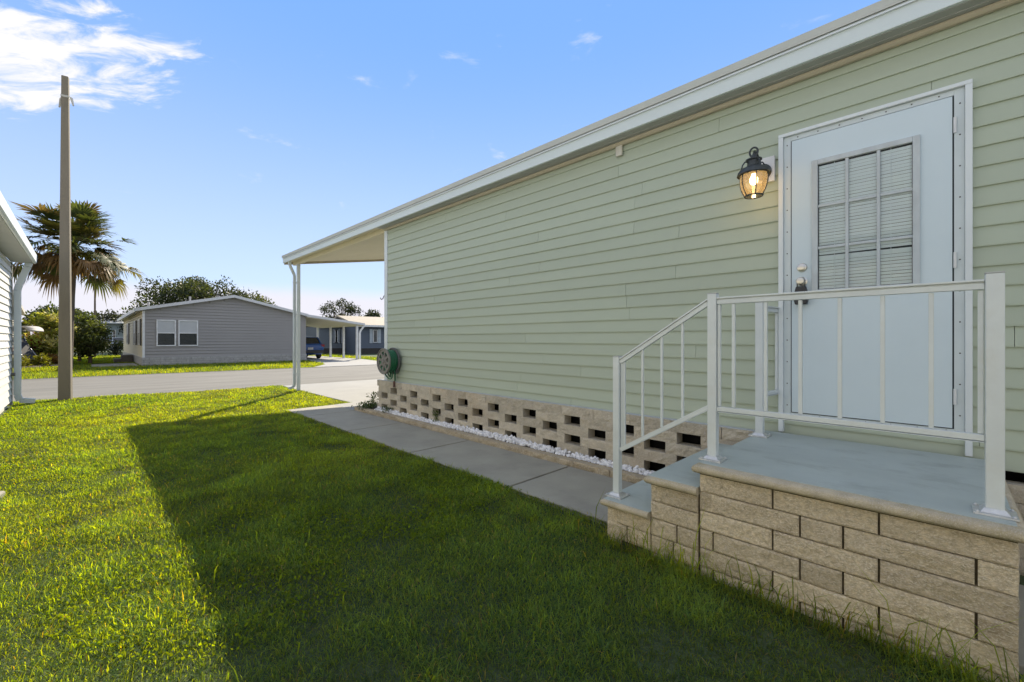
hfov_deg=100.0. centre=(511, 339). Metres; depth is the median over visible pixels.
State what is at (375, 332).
window
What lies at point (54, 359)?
border plant
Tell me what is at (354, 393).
driveway
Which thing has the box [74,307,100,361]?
magnolia shrub
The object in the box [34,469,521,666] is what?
clover
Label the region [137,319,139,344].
window
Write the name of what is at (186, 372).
street gutter
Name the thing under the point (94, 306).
cabbage palm
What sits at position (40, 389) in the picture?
street
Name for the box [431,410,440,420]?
weed
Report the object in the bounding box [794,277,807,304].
lock box
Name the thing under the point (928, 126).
door
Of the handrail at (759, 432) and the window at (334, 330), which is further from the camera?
the window at (334, 330)
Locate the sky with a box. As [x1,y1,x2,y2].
[0,0,880,334]
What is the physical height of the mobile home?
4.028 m
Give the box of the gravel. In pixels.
[374,406,655,475]
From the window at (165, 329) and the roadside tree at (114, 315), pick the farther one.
the roadside tree at (114, 315)
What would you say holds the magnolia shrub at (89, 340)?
on the ground at (658, 648)
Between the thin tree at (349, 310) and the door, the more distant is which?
the thin tree at (349, 310)
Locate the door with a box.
[792,97,956,427]
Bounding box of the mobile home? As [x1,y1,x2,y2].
[282,0,1023,482]
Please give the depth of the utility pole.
8.80 m
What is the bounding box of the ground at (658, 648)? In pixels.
[0,350,1023,681]
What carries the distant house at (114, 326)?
on the ground at (658, 648)
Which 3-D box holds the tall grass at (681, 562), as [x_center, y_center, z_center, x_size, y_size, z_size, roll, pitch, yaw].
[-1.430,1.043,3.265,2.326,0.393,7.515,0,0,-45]
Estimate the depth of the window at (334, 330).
38.57 m
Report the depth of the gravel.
4.81 m
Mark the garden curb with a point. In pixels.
(631, 477)
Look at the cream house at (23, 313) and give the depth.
23.90 m
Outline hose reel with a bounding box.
[377,348,399,386]
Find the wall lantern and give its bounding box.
[737,147,774,198]
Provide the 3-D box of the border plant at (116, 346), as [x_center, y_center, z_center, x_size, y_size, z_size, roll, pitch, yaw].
[-30.491,0.617,33.043,2.319,1.401,1.567,0,0,-24]
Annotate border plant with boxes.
[21,354,31,366]
[29,353,54,365]
[46,353,57,364]
[97,339,123,354]
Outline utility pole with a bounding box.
[58,75,73,399]
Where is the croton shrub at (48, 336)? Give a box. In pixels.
[21,306,79,356]
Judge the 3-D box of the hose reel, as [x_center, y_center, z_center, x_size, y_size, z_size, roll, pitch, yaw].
[-1.975,0.444,6.921,0.240,0.632,0.434,0,0,-45]
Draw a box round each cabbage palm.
[8,199,148,367]
[88,283,95,354]
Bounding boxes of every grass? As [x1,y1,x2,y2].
[21,353,376,378]
[121,413,1023,681]
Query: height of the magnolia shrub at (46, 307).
3.512 m
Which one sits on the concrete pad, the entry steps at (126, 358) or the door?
the entry steps at (126, 358)
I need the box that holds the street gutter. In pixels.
[21,365,361,379]
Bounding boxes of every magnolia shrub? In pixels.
[21,301,58,360]
[73,313,113,363]
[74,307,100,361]
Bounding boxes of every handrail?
[605,271,1019,521]
[748,302,778,438]
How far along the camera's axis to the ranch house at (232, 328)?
22.48 m
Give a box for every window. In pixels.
[133,321,134,344]
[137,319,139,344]
[156,319,175,345]
[178,320,197,345]
[333,330,337,342]
[335,330,339,342]
[373,330,377,342]
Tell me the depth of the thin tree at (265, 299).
51.79 m
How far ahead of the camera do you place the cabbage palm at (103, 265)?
17.28 m
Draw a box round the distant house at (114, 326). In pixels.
[100,315,123,337]
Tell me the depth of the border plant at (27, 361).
18.59 m
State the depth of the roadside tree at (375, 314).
60.49 m
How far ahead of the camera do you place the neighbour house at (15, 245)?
7.54 m
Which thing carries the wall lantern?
attached to the mobile home
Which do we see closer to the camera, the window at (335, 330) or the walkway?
the walkway
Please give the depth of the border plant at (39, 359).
19.21 m
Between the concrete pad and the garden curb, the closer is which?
the garden curb
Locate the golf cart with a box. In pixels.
[21,326,43,365]
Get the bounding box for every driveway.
[284,379,383,409]
[307,356,376,366]
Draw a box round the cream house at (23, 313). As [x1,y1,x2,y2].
[13,290,25,315]
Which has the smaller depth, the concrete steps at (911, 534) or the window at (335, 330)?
the concrete steps at (911, 534)
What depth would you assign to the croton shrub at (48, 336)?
20.70 m
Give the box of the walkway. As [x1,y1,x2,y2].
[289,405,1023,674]
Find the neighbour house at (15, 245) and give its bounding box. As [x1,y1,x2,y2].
[0,191,36,413]
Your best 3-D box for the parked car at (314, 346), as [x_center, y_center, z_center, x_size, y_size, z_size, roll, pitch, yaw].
[-14.412,0.508,29.183,2.100,1.456,4.330,0,0,-43]
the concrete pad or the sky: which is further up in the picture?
the sky
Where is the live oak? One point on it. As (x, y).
(197, 288)
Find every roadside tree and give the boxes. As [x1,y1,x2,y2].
[89,309,123,336]
[361,309,380,316]
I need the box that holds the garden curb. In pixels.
[354,406,645,483]
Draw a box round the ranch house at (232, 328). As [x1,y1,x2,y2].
[117,295,364,365]
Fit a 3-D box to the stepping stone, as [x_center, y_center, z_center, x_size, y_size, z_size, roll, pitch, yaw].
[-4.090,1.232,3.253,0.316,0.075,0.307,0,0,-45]
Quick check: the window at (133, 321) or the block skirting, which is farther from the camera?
the window at (133, 321)
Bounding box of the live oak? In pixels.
[119,275,275,315]
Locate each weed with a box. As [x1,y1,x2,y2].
[351,400,378,409]
[366,391,378,406]
[381,405,393,412]
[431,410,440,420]
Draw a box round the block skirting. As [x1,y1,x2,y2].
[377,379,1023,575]
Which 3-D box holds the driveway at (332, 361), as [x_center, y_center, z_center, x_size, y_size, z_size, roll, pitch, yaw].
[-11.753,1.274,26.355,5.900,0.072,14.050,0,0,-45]
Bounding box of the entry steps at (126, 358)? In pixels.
[113,355,132,362]
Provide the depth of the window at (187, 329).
21.30 m
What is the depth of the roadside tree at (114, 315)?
54.44 m
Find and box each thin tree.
[248,293,276,305]
[317,298,362,317]
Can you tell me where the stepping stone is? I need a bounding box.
[0,491,4,498]
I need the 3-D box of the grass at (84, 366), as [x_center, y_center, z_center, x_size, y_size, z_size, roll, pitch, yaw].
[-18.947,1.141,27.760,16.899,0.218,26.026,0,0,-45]
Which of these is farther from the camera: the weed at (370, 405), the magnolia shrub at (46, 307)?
the magnolia shrub at (46, 307)
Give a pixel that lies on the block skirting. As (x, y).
(581, 430)
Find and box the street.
[13,365,383,401]
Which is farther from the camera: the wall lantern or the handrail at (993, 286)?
the wall lantern
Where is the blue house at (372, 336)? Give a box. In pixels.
[306,315,383,353]
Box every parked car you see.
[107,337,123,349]
[306,336,324,357]
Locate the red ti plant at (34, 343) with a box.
[21,332,44,355]
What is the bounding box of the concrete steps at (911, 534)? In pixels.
[600,430,1023,681]
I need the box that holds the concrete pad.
[91,363,138,366]
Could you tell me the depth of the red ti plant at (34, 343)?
20.54 m

